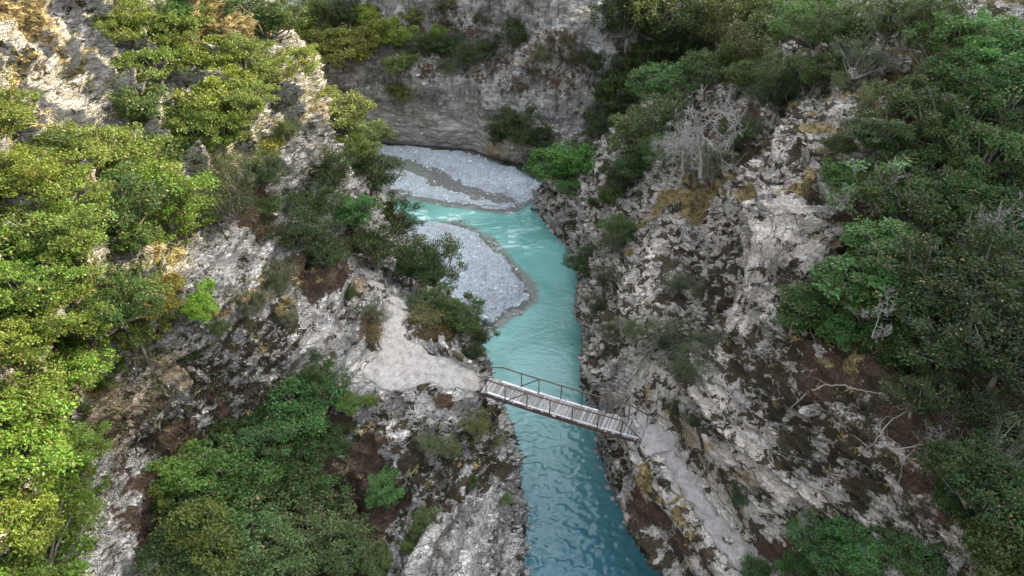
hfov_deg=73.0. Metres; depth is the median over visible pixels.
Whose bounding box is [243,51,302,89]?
broadleaf tree
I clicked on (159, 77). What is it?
broadleaf tree
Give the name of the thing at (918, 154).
broadleaf tree
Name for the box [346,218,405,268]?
evergreen tree
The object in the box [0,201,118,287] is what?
broadleaf tree
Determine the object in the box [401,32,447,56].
evergreen tree
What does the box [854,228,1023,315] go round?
evergreen tree
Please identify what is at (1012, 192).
broadleaf tree
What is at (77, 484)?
broadleaf tree
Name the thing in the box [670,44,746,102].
broadleaf tree
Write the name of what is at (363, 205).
broadleaf tree
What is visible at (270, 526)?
broadleaf tree
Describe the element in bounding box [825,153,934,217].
broadleaf tree
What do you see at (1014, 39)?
broadleaf tree
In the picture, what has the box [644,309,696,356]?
scrubby tree
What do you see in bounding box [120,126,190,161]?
shrub
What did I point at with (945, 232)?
evergreen tree
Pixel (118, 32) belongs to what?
broadleaf tree
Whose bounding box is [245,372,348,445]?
broadleaf tree
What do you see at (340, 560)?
evergreen tree
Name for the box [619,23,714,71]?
evergreen tree
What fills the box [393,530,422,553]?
shrub
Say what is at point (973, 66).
broadleaf tree
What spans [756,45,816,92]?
evergreen tree
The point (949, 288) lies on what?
evergreen tree
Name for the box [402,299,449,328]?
shrub
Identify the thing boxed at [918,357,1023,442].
scrubby tree
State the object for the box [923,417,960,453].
dead tree
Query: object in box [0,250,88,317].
broadleaf tree
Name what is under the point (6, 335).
broadleaf tree
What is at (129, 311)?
broadleaf tree
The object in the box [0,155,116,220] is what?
broadleaf tree
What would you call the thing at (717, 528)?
footpath
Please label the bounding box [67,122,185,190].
broadleaf tree
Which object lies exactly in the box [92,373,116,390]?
shrub
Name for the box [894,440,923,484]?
fallen branch
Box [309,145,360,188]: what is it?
evergreen tree
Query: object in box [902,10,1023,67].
broadleaf tree
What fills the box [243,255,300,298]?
scrubby tree
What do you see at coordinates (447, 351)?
stone kerb
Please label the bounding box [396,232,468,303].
evergreen tree
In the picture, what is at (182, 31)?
broadleaf tree
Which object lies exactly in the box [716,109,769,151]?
evergreen tree
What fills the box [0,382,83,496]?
broadleaf tree
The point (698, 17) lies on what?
evergreen tree
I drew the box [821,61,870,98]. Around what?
scrubby tree
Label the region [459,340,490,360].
evergreen tree
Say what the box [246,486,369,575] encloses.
broadleaf tree
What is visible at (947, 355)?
evergreen tree
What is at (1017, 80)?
broadleaf tree
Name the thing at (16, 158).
broadleaf tree
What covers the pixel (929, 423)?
scrubby tree
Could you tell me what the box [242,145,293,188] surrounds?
evergreen tree
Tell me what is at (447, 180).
gravel bar
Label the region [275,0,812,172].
cliff
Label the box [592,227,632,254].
scrubby tree
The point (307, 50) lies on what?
broadleaf tree
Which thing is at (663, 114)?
evergreen tree
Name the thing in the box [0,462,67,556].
broadleaf tree
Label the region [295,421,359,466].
evergreen tree
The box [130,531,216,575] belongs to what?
evergreen tree
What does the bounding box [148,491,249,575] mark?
broadleaf tree
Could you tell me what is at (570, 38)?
scrubby tree
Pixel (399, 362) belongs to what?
footpath
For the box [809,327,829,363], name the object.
fallen branch
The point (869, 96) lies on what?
scrubby tree
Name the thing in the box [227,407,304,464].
broadleaf tree
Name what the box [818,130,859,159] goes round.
shrub
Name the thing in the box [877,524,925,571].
shrub
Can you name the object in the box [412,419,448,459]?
scrubby tree
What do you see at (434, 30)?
broadleaf tree
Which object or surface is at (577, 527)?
river
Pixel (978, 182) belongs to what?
broadleaf tree
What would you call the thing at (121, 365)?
shrub
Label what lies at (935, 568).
broadleaf tree
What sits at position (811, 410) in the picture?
boulder
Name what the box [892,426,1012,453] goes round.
fallen branch
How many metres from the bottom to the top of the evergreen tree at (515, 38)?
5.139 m
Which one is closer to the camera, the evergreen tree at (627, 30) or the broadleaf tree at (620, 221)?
the broadleaf tree at (620, 221)
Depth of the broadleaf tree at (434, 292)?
42.16 m
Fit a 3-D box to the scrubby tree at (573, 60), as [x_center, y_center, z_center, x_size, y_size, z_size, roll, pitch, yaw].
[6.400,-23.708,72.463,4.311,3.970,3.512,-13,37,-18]
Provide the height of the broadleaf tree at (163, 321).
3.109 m
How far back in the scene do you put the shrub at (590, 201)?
57.44 m
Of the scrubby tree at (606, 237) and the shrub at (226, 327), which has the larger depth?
the scrubby tree at (606, 237)
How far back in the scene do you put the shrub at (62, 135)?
29.75 m
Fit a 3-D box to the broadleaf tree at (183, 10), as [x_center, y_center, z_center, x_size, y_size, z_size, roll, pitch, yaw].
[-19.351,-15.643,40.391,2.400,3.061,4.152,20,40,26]
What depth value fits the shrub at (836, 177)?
32.43 m
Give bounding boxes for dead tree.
[651,110,707,171]
[662,84,747,178]
[861,287,898,341]
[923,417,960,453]
[928,210,987,267]
[971,194,1023,259]
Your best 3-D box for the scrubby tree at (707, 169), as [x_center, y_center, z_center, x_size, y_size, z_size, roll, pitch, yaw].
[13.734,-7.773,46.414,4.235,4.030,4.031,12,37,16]
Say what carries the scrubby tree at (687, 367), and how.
on the slope at (759, 248)
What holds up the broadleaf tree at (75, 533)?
on the slope at (484, 534)
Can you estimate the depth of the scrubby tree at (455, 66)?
74.94 m
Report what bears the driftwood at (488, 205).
on the gravel bar at (421, 189)
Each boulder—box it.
[350,253,364,264]
[530,202,538,210]
[722,536,734,544]
[798,403,823,417]
[867,64,890,75]
[881,52,912,73]
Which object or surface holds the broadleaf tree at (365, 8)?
on the cliff
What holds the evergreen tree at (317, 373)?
on the slope at (484, 534)
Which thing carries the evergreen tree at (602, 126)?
on the slope at (759, 248)
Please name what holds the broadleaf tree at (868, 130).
on the slope at (759, 248)
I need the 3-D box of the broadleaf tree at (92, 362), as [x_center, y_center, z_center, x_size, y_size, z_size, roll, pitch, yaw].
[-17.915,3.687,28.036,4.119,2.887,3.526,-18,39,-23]
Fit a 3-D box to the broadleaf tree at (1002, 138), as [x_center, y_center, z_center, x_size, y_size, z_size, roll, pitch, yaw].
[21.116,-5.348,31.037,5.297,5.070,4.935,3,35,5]
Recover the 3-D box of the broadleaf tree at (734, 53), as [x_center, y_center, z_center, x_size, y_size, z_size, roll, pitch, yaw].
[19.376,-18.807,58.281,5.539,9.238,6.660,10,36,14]
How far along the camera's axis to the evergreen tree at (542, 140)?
73.12 m
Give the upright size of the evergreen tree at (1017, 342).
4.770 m
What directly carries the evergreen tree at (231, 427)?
on the slope at (484, 534)
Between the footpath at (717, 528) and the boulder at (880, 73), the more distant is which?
the boulder at (880, 73)
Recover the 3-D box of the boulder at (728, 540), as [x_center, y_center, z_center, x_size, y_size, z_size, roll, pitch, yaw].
[8.968,10.447,28.648,0.542,0.209,0.382,24,41,30]
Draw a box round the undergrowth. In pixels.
[0,0,1023,575]
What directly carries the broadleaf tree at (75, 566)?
on the slope at (484, 534)
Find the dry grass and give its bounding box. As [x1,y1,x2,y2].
[0,0,1023,571]
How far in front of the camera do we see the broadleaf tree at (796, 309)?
28.28 m
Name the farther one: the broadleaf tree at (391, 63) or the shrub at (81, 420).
the broadleaf tree at (391, 63)
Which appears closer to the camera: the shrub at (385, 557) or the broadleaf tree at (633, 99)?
the shrub at (385, 557)
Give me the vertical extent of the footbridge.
1.360 m
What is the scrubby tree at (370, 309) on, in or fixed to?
on the slope at (484, 534)
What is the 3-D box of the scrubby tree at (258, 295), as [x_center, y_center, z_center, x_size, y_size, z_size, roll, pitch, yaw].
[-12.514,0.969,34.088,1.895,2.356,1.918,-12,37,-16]
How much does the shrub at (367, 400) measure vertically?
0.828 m
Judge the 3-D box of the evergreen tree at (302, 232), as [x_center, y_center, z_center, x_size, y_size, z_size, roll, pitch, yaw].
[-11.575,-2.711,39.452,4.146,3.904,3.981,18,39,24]
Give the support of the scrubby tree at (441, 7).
on the cliff
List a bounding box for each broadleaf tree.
[0,86,45,142]
[0,141,64,200]
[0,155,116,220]
[0,197,110,280]
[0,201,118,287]
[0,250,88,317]
[0,286,86,374]
[0,318,42,392]
[0,352,75,439]
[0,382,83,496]
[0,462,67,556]
[0,484,105,575]
[2,491,106,575]
[12,251,105,310]
[29,336,121,396]
[35,462,105,547]
[38,118,129,182]
[44,419,113,495]
[59,301,118,358]
[63,259,172,352]
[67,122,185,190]
[79,159,168,245]
[87,0,161,51]
[94,473,111,491]
[102,152,220,243]
[108,44,201,89]
[114,300,174,365]
[118,0,215,50]
[118,271,189,320]
[139,84,223,147]
[143,191,225,244]
[144,438,227,494]
[146,489,227,564]
[147,476,183,511]
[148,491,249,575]
[150,0,211,27]
[159,32,255,71]
[167,54,258,118]
[168,431,286,530]
[170,276,219,325]
[181,101,254,174]
[187,484,313,575]
[199,30,275,80]
[210,75,280,145]
[221,0,309,41]
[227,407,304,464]
[234,135,285,155]
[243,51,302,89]
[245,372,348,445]
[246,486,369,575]
[277,43,320,74]
[281,2,335,42]
[297,22,359,60]
[298,0,335,31]
[316,84,341,106]
[318,23,387,86]
[326,185,384,229]
[327,0,367,28]
[327,88,377,135]
[334,127,382,159]
[351,1,380,19]
[352,118,399,147]
[354,10,399,39]
[364,465,405,508]
[380,19,418,48]
[380,50,420,86]
[386,82,416,108]
[398,8,425,24]
[406,280,460,311]
[425,23,448,40]
[429,290,487,338]
[522,137,596,183]
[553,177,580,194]
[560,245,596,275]
[595,212,641,244]
[605,108,664,155]
[613,146,655,185]
[616,65,668,107]
[624,60,703,104]
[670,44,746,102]
[696,0,778,45]
[712,7,779,100]
[720,58,781,103]
[737,0,801,42]
[766,0,861,56]
[773,535,817,575]
[774,280,842,336]
[779,509,878,575]
[788,43,853,94]
[797,0,894,61]
[804,239,934,343]
[808,306,860,351]
[819,514,914,575]
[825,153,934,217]
[838,102,916,165]
[839,215,929,268]
[851,314,938,375]
[852,0,922,52]
[864,138,983,187]
[866,58,970,122]
[885,527,955,575]
[896,165,1023,232]
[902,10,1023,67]
[914,428,1023,539]
[926,43,1011,115]
[926,115,1023,185]
[929,170,1023,250]
[949,6,1023,77]
[955,484,1023,575]
[965,47,1023,127]
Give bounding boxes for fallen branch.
[97,337,130,376]
[790,377,897,410]
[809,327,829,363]
[848,396,945,460]
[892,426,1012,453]
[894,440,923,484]
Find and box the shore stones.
[385,145,624,575]
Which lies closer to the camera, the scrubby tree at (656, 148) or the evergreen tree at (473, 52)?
the scrubby tree at (656, 148)
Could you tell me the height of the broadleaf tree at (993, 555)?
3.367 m
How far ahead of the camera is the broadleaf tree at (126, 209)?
30.52 m
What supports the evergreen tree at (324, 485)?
on the slope at (484, 534)
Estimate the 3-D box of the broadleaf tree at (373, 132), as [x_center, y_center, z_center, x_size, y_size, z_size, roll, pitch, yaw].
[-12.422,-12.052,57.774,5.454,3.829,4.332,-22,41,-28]
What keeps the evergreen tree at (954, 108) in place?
on the slope at (759, 248)
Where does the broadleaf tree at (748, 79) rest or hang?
on the slope at (759, 248)
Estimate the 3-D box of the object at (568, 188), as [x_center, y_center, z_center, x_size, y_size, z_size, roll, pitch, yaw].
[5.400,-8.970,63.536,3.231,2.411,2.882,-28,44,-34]
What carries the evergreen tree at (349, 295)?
on the slope at (484, 534)
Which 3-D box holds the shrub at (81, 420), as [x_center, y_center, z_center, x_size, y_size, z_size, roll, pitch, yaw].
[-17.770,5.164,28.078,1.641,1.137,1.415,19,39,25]
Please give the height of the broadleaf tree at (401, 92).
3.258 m
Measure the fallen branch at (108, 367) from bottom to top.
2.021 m
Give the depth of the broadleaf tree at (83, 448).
26.11 m
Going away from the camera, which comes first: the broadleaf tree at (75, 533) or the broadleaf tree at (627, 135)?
the broadleaf tree at (75, 533)
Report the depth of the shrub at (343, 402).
35.24 m
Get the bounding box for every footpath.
[352,253,491,391]
[625,403,773,575]
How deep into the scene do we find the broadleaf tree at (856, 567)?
24.13 m
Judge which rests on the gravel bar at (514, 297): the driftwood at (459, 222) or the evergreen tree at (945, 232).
the driftwood at (459, 222)
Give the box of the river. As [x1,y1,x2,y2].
[376,144,660,575]
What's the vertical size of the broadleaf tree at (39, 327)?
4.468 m
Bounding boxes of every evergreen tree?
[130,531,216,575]
[203,412,258,453]
[232,427,325,505]
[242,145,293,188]
[264,205,346,255]
[267,456,355,516]
[269,117,304,143]
[280,181,349,217]
[285,350,353,394]
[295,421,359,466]
[302,233,352,270]
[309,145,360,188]
[313,512,380,575]
[344,285,358,299]
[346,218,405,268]
[352,140,406,196]
[372,189,424,236]
[380,232,439,287]
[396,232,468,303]
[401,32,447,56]
[426,26,472,55]
[447,40,494,67]
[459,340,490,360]
[465,317,500,347]
[484,100,546,146]
[484,122,506,143]
[500,14,531,46]
[511,122,560,149]
[516,146,548,172]
[564,133,601,160]
[581,98,626,138]
[583,48,610,84]
[584,0,665,57]
[591,62,648,108]
[598,157,639,187]
[607,42,670,88]
[615,0,715,62]
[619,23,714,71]
[625,88,691,151]
[663,400,679,417]
[668,0,735,48]
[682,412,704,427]
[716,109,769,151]
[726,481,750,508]
[742,70,809,125]
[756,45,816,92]
[849,156,1001,233]
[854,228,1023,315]
[875,356,969,418]
[876,279,1023,389]
[886,72,1016,164]
[891,0,979,70]
[906,188,1023,269]
[933,214,1023,329]
[935,285,1023,394]
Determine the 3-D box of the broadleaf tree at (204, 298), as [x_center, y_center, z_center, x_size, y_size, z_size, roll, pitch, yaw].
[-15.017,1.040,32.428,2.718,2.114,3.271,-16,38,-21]
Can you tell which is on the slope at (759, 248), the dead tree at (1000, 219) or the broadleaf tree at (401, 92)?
the dead tree at (1000, 219)
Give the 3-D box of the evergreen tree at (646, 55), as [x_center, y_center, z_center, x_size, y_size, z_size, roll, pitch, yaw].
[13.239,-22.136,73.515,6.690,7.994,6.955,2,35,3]
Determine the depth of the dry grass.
35.43 m
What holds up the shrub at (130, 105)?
on the slope at (484, 534)
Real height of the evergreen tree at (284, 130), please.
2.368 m
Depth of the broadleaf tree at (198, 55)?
39.67 m
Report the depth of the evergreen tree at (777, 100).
48.41 m
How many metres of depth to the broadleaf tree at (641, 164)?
53.40 m
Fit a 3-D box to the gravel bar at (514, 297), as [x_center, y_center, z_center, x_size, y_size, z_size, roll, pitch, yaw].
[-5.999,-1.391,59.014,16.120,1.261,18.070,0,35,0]
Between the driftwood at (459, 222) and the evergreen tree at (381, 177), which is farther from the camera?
the driftwood at (459, 222)
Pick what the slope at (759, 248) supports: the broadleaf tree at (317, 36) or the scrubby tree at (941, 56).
the scrubby tree at (941, 56)
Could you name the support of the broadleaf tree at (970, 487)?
on the slope at (759, 248)
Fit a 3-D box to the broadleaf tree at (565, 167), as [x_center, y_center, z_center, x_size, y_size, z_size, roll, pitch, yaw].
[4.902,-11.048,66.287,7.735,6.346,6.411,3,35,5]
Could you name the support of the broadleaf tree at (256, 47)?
on the slope at (484, 534)
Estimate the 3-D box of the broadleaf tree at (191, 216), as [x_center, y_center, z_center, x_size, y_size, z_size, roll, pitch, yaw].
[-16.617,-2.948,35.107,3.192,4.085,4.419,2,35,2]
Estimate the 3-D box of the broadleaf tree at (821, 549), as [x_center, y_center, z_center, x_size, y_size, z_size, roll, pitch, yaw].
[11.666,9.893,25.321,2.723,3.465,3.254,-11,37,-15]
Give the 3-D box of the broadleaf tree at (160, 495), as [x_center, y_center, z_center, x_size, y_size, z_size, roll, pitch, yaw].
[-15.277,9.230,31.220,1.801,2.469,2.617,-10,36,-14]
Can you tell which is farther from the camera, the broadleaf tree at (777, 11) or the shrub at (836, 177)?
the broadleaf tree at (777, 11)
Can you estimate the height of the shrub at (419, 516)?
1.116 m
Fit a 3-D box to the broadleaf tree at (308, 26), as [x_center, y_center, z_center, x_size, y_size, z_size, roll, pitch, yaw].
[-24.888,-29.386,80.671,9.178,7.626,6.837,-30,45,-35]
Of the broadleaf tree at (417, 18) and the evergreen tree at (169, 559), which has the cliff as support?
the broadleaf tree at (417, 18)
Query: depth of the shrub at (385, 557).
30.79 m
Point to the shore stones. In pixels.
(606, 487)
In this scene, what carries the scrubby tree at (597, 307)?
on the slope at (759, 248)
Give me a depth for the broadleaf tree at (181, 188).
32.92 m
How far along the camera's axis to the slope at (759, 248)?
31.95 m
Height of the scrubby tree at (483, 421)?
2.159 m
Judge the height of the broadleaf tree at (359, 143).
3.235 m
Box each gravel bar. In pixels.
[376,145,541,205]
[387,169,519,210]
[406,221,531,332]
[418,169,512,202]
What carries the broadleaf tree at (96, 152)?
on the slope at (484, 534)
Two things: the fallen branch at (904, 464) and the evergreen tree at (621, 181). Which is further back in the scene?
the evergreen tree at (621, 181)
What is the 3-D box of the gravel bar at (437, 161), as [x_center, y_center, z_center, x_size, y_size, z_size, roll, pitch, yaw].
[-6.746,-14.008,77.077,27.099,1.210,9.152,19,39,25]
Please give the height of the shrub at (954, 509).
1.296 m
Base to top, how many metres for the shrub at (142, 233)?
2.046 m
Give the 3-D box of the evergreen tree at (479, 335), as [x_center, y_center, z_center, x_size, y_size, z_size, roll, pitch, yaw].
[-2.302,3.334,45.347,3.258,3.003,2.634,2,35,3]
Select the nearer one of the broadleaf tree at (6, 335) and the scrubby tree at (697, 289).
the broadleaf tree at (6, 335)
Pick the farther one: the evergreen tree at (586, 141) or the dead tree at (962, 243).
the evergreen tree at (586, 141)
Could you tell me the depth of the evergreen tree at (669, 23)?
69.41 m
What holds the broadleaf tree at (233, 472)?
on the slope at (484, 534)
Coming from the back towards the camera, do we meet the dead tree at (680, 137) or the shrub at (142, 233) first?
the dead tree at (680, 137)
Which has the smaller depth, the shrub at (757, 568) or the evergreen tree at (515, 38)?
the shrub at (757, 568)
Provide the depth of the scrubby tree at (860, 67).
39.68 m
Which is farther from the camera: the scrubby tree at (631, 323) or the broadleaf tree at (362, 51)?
the broadleaf tree at (362, 51)
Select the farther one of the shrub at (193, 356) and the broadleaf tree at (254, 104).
the broadleaf tree at (254, 104)
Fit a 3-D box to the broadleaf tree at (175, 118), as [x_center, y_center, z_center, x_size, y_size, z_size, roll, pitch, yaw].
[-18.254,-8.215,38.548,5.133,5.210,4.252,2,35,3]
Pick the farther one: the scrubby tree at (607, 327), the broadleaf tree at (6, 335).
the scrubby tree at (607, 327)
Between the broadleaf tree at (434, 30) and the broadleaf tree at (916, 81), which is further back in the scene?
the broadleaf tree at (434, 30)
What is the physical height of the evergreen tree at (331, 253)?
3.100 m
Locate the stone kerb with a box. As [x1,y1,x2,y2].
[438,332,474,368]
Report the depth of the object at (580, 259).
52.89 m
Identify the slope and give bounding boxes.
[0,0,528,575]
[537,0,1023,575]
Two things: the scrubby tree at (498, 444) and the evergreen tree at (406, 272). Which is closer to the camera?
the scrubby tree at (498, 444)
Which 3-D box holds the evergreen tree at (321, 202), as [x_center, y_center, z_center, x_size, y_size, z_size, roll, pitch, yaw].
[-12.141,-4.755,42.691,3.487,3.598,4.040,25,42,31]
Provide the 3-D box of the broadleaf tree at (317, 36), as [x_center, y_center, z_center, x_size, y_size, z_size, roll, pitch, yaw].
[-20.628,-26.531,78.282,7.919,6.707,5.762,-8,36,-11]
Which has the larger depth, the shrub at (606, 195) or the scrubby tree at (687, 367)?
the shrub at (606, 195)
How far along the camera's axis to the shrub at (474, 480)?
34.03 m
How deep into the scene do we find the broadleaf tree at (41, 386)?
25.17 m
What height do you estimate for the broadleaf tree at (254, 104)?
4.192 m
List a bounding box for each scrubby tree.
[187,140,259,203]
[188,173,259,229]
[235,283,274,316]
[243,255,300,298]
[277,301,298,328]
[352,298,395,326]
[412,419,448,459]
[428,49,469,75]
[429,432,461,461]
[430,0,458,15]
[456,403,492,440]
[471,5,495,34]
[472,19,517,56]
[486,429,509,453]
[526,40,554,77]
[554,42,593,70]
[557,26,581,46]
[576,286,615,313]
[588,258,622,296]
[591,320,623,342]
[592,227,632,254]
[612,313,653,345]
[631,126,686,178]
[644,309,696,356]
[655,135,713,180]
[656,264,697,295]
[657,340,714,395]
[685,276,710,301]
[686,140,752,195]
[686,319,728,354]
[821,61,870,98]
[827,27,903,90]
[855,79,886,111]
[906,37,979,91]
[915,417,982,482]
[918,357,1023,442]
[965,405,1023,490]
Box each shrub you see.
[12,126,88,168]
[72,400,92,428]
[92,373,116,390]
[101,356,130,378]
[106,219,164,260]
[108,80,170,121]
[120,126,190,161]
[178,353,199,361]
[203,317,232,336]
[250,193,282,220]
[334,389,360,415]
[358,392,380,407]
[358,540,394,575]
[361,316,386,345]
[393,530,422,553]
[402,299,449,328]
[406,505,442,534]
[418,323,453,342]
[467,474,478,488]
[499,491,513,506]
[584,197,598,205]
[595,184,624,204]
[739,551,774,575]
[816,157,873,193]
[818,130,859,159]
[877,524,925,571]
[930,477,979,529]
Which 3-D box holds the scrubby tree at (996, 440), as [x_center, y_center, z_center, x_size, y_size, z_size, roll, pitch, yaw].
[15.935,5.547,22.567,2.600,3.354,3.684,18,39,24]
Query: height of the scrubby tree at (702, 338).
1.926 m
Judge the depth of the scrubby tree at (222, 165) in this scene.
36.39 m
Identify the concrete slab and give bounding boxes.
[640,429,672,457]
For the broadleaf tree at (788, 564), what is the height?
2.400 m
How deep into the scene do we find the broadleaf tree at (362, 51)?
75.15 m
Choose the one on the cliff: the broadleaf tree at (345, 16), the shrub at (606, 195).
the broadleaf tree at (345, 16)
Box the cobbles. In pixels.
[382,145,537,327]
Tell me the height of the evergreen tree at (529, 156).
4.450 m
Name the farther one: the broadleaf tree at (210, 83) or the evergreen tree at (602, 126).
the evergreen tree at (602, 126)
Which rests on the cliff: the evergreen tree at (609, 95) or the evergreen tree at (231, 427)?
the evergreen tree at (609, 95)
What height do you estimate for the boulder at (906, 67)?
0.895 m
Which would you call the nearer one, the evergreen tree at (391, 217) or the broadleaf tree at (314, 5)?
the evergreen tree at (391, 217)
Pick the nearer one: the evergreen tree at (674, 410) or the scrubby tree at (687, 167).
the evergreen tree at (674, 410)
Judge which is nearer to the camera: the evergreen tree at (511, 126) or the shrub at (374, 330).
the shrub at (374, 330)
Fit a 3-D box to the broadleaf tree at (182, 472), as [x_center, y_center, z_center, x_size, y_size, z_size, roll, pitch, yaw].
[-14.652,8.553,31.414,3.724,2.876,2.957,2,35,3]
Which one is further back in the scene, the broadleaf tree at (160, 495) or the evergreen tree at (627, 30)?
the evergreen tree at (627, 30)
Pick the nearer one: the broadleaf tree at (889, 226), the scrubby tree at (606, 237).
the broadleaf tree at (889, 226)
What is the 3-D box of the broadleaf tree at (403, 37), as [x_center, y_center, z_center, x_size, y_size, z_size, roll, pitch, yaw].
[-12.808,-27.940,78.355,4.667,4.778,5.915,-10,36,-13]
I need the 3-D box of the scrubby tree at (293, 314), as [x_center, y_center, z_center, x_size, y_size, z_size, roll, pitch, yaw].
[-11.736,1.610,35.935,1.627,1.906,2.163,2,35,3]
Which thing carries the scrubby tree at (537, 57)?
on the cliff
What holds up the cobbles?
on the gravel bar at (437, 161)
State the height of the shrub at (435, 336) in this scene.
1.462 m
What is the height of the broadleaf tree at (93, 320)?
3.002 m
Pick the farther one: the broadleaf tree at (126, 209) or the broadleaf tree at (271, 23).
the broadleaf tree at (271, 23)
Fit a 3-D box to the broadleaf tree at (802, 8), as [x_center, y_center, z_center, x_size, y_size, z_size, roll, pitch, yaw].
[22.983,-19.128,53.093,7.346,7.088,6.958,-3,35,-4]
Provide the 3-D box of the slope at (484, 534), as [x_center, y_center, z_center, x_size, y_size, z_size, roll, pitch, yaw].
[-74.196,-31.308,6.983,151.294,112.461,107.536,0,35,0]
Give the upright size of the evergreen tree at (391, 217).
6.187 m
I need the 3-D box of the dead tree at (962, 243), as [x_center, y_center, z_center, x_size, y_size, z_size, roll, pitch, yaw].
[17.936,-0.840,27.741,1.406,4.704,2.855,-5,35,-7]
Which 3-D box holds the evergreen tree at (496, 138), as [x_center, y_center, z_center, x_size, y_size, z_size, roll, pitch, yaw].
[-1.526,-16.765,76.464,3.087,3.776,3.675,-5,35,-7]
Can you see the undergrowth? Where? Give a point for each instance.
(164, 124)
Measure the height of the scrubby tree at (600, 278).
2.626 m
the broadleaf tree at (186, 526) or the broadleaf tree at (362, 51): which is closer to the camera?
the broadleaf tree at (186, 526)
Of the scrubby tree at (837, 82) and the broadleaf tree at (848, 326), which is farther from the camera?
the scrubby tree at (837, 82)
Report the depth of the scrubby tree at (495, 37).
76.31 m
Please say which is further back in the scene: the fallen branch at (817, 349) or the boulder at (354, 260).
the boulder at (354, 260)
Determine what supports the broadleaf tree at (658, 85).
on the slope at (759, 248)
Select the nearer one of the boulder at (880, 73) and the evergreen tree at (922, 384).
the evergreen tree at (922, 384)
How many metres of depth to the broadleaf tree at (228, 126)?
37.28 m
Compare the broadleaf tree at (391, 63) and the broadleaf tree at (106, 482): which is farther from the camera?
the broadleaf tree at (391, 63)
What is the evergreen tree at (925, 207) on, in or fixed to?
on the slope at (759, 248)
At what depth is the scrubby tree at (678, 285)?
37.62 m
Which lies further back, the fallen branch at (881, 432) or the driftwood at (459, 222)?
the driftwood at (459, 222)
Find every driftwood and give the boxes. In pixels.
[447,215,470,227]
[473,200,510,208]
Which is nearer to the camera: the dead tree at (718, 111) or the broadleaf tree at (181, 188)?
the broadleaf tree at (181, 188)
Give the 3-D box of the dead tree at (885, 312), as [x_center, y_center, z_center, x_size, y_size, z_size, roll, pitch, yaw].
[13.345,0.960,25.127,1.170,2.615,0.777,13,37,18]
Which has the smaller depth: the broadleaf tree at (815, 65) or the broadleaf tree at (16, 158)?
the broadleaf tree at (16, 158)
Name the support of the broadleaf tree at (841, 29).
on the slope at (759, 248)
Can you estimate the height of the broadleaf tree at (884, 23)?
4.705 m
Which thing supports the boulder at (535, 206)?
on the slope at (759, 248)
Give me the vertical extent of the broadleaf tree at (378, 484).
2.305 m
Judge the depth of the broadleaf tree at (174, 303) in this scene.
30.60 m
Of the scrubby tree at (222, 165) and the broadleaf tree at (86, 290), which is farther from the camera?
the scrubby tree at (222, 165)
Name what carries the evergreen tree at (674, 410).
on the slope at (759, 248)
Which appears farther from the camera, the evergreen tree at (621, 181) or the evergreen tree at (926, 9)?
the evergreen tree at (621, 181)
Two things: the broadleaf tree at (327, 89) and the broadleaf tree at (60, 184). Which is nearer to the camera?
the broadleaf tree at (60, 184)
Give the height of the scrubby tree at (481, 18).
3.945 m
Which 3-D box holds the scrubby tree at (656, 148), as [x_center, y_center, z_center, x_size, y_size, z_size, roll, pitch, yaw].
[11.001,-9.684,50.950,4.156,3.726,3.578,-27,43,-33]
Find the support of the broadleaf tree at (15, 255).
on the slope at (484, 534)
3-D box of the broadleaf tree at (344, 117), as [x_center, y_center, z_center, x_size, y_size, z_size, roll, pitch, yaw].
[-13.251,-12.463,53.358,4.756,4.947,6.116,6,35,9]
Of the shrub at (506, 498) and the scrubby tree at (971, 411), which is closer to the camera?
the scrubby tree at (971, 411)
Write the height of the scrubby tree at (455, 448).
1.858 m
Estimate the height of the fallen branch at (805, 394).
3.195 m
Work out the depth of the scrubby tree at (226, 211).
35.91 m
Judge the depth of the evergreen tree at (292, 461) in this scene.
33.08 m
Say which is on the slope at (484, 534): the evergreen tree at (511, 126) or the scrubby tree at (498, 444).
the scrubby tree at (498, 444)
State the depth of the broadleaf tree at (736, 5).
64.51 m
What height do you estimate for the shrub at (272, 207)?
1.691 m
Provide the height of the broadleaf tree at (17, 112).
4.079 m
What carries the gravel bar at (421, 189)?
in the river
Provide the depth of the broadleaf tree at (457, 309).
40.76 m
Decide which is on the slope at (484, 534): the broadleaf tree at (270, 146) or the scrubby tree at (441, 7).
the broadleaf tree at (270, 146)
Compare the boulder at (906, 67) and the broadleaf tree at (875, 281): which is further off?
the boulder at (906, 67)
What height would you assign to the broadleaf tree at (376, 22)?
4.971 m
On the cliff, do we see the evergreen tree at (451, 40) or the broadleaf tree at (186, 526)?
the evergreen tree at (451, 40)
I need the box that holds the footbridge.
[477,367,648,441]

